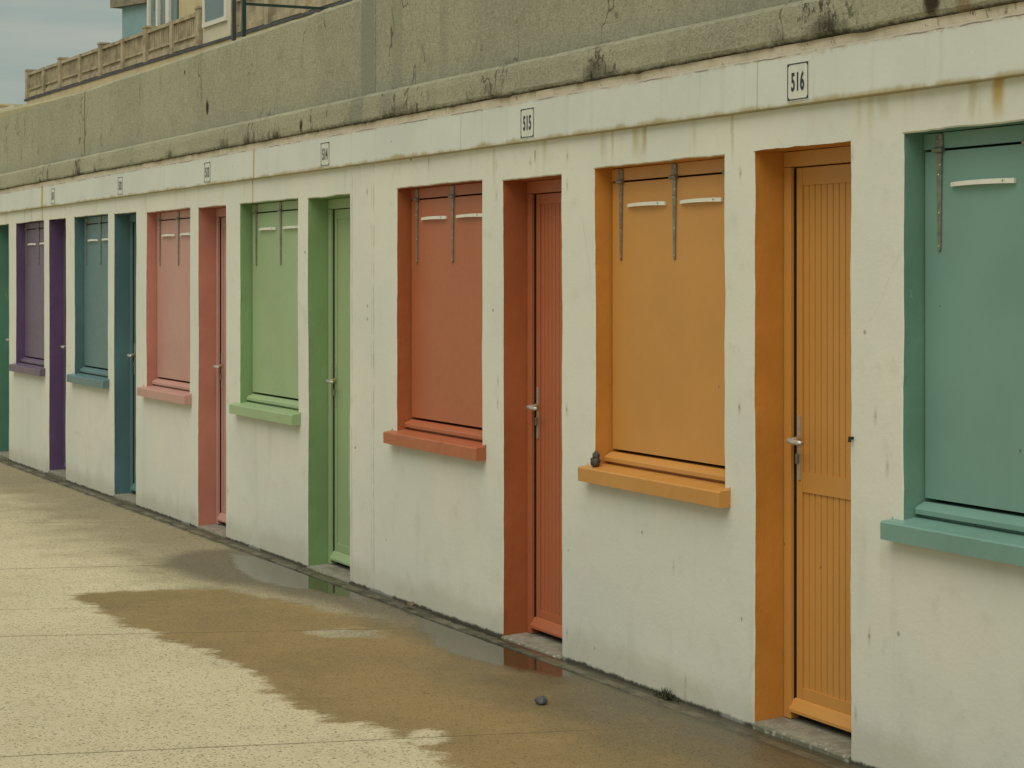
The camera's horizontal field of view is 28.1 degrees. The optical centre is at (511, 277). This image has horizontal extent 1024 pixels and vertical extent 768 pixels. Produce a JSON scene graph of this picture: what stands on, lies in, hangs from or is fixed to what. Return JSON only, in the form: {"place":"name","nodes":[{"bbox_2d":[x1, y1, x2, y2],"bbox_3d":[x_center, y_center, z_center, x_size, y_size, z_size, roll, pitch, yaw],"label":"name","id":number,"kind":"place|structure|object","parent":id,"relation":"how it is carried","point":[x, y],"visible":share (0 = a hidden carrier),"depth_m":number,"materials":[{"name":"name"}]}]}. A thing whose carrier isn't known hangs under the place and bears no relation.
{"place":"outdoors","nodes":[
{"label":"outdoors","id":0,"kind":"place"},
{"bbox_2d":[0,0,121,103],"label":"sky","id":1,"kind":"structure","parent":0,"point":[33,33],"materials":[{"name":"grey"}]},
{"bbox_2d":[0,458,863,767],"bbox_3d":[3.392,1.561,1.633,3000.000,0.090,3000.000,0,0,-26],"label":"ground","id":2,"kind":"structure","parent":0,"point":[130,638],"depth_m":7.87,"materials":[{"name":"concrete"}]},
{"bbox_2d":[0,189,12,461],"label":"beach hut","id":3,"kind":"object","parent":2,"relation":"on","point":[6,411],"visible":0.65,"depth_m":18.27,"materials":[{"name":"white paint"}]},
{"bbox_2d":[0,104,26,110],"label":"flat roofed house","id":4,"kind":"structure","parent":2,"relation":"on","point":[5,106],"depth_m":78.37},
{"bbox_2d":[9,178,69,481],"bbox_3d":[-3.779,0.492,16.709,0.248,2.516,2.070,0,0,-26],"label":"beach hut","id":5,"kind":"object","parent":2,"relation":"on","point":[39,367],"visible":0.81,"depth_m":16.67,"materials":[{"name":"white paint"}]},
{"bbox_2d":[66,165,140,507],"bbox_3d":[-2.893,0.492,14.869,0.248,2.516,2.015,0,0,-26],"label":"beach hut","id":6,"kind":"object","parent":2,"relation":"on","point":[104,377],"visible":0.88,"depth_m":14.78,"materials":[{"name":"white paint"}]},
{"bbox_2d":[127,223,135,490],"bbox_3d":[-2.598,0.562,14.357,0.098,1.904,0.504,0,0,-26],"label":"door","id":7,"kind":"structure","parent":6,"relation":"in","point":[133,487],"depth_m":14.55,"materials":[{"name":"blue paint"}]},
{"bbox_2d":[137,148,232,540],"bbox_3d":[-2.019,0.492,13.053,0.248,2.516,2.015,0,0,-26],"label":"beach hut","id":8,"kind":"object","parent":2,"relation":"on","point":[185,391],"visible":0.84,"depth_m":12.94,"materials":[{"name":"white paint"}]},
{"bbox_2d":[213,217,225,522],"bbox_3d":[-1.724,0.571,12.540,0.098,1.886,0.486,0,0,-26],"label":"door","id":9,"kind":"structure","parent":8,"relation":"in","point":[222,516],"depth_m":12.73,"materials":[{"name":"pink paint"}]},
{"bbox_2d":[24,0,351,103],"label":"terrace building","id":10,"kind":"structure","parent":2,"relation":"on","point":[155,33],"depth_m":60.95,"materials":[{"name":"white paint"}]},
{"bbox_2d":[147,0,177,25],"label":"window","id":11,"kind":"structure","parent":10,"relation":"in","point":[159,12],"depth_m":62.43,"materials":[{"name":"white paint"}]},
{"bbox_2d":[229,123,373,590],"bbox_3d":[-1.098,0.492,11.138,0.248,2.516,2.236,0,0,-26],"label":"beach hut","id":12,"kind":"object","parent":2,"relation":"on","point":[301,408],"visible":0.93,"depth_m":11.00,"materials":[{"name":"white paint"}]},
{"bbox_2d":[326,209,349,565],"bbox_3d":[-0.851,0.575,10.725,0.098,1.874,0.540,0,0,-26],"label":"door","id":13,"kind":"structure","parent":12,"relation":"in","point":[341,554],"depth_m":10.88,"materials":[{"name":"green paint"}]},
{"bbox_2d":[0,459,845,767],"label":"kerb","id":14,"kind":"structure","parent":2,"relation":"on","point":[552,661],"depth_m":8.90,"materials":[{"name":"concrete"}]},
{"bbox_2d":[369,84,577,664],"bbox_3d":[-0.141,0.492,9.151,0.248,2.516,2.174,0,0,-26],"label":"beach hut","id":15,"kind":"object","parent":2,"relation":"on","point":[475,373],"visible":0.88,"depth_m":8.96,"materials":[{"name":"white paint"}]},
{"bbox_2d":[0,0,1023,189],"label":"parapet wall","id":16,"kind":"structure","parent":15,"relation":"on","point":[354,62],"depth_m":10.01,"materials":[{"name":"concrete"}]},
{"bbox_2d":[232,0,328,40],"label":"handrail","id":17,"kind":"object","parent":16,"relation":"attached to","point":[243,17],"visible":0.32,"depth_m":12.98,"materials":[{"name":"black metal"}]},
{"bbox_2d":[526,193,562,637],"bbox_3d":[0.187,0.574,8.568,0.098,1.856,0.470,0,0,-26],"label":"door","id":18,"kind":"structure","parent":15,"relation":"in","point":[549,321],"depth_m":8.68,"materials":[{"name":"red paint"}]},
{"bbox_2d":[534,696,547,704],"bbox_3d":[0.106,1.522,7.376,0.042,0.028,0.055,0,0,-26],"label":"pebble","id":19,"kind":"object","parent":2,"relation":"on","point":[541,700],"visible":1,"depth_m":7.36,"materials":[{"name":"stone"}]},
{"bbox_2d":[653,687,679,701],"bbox_3d":[0.563,1.512,7.482,0.074,0.045,0.218,0,0,-26],"label":"moss tuft","id":20,"kind":"object","parent":2,"relation":"on","point":[666,696],"visible":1,"depth_m":7.46,"materials":[{"name":"green plant"}]},
{"bbox_2d":[572,31,875,767],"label":"beach hut","id":21,"kind":"object","parent":2,"relation":"on","point":[726,220],"visible":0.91,"depth_m":7.07,"materials":[{"name":"white paint"}]},
{"bbox_2d":[590,451,600,466],"bbox_3d":[0.325,0.710,7.981,0.042,0.068,0.043,0,0,37],"label":"stone","id":22,"kind":"object","parent":21,"relation":"on","point":[595,460],"visible":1,"depth_m":7.97,"materials":[{"name":"grey stone"}]},
{"bbox_2d":[786,164,851,731],"bbox_3d":[1.054,0.554,6.767,0.098,1.852,0.475,0,0,-26],"label":"door","id":23,"kind":"structure","parent":21,"relation":"in","point":[824,405],"depth_m":6.84,"materials":[{"name":"orange paint"}]},
{"bbox_2d":[869,1,1023,767],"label":"beach hut","id":24,"kind":"object","parent":2,"relation":"on","point":[947,91],"visible":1,"depth_m":6.07,"materials":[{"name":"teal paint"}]}
]}

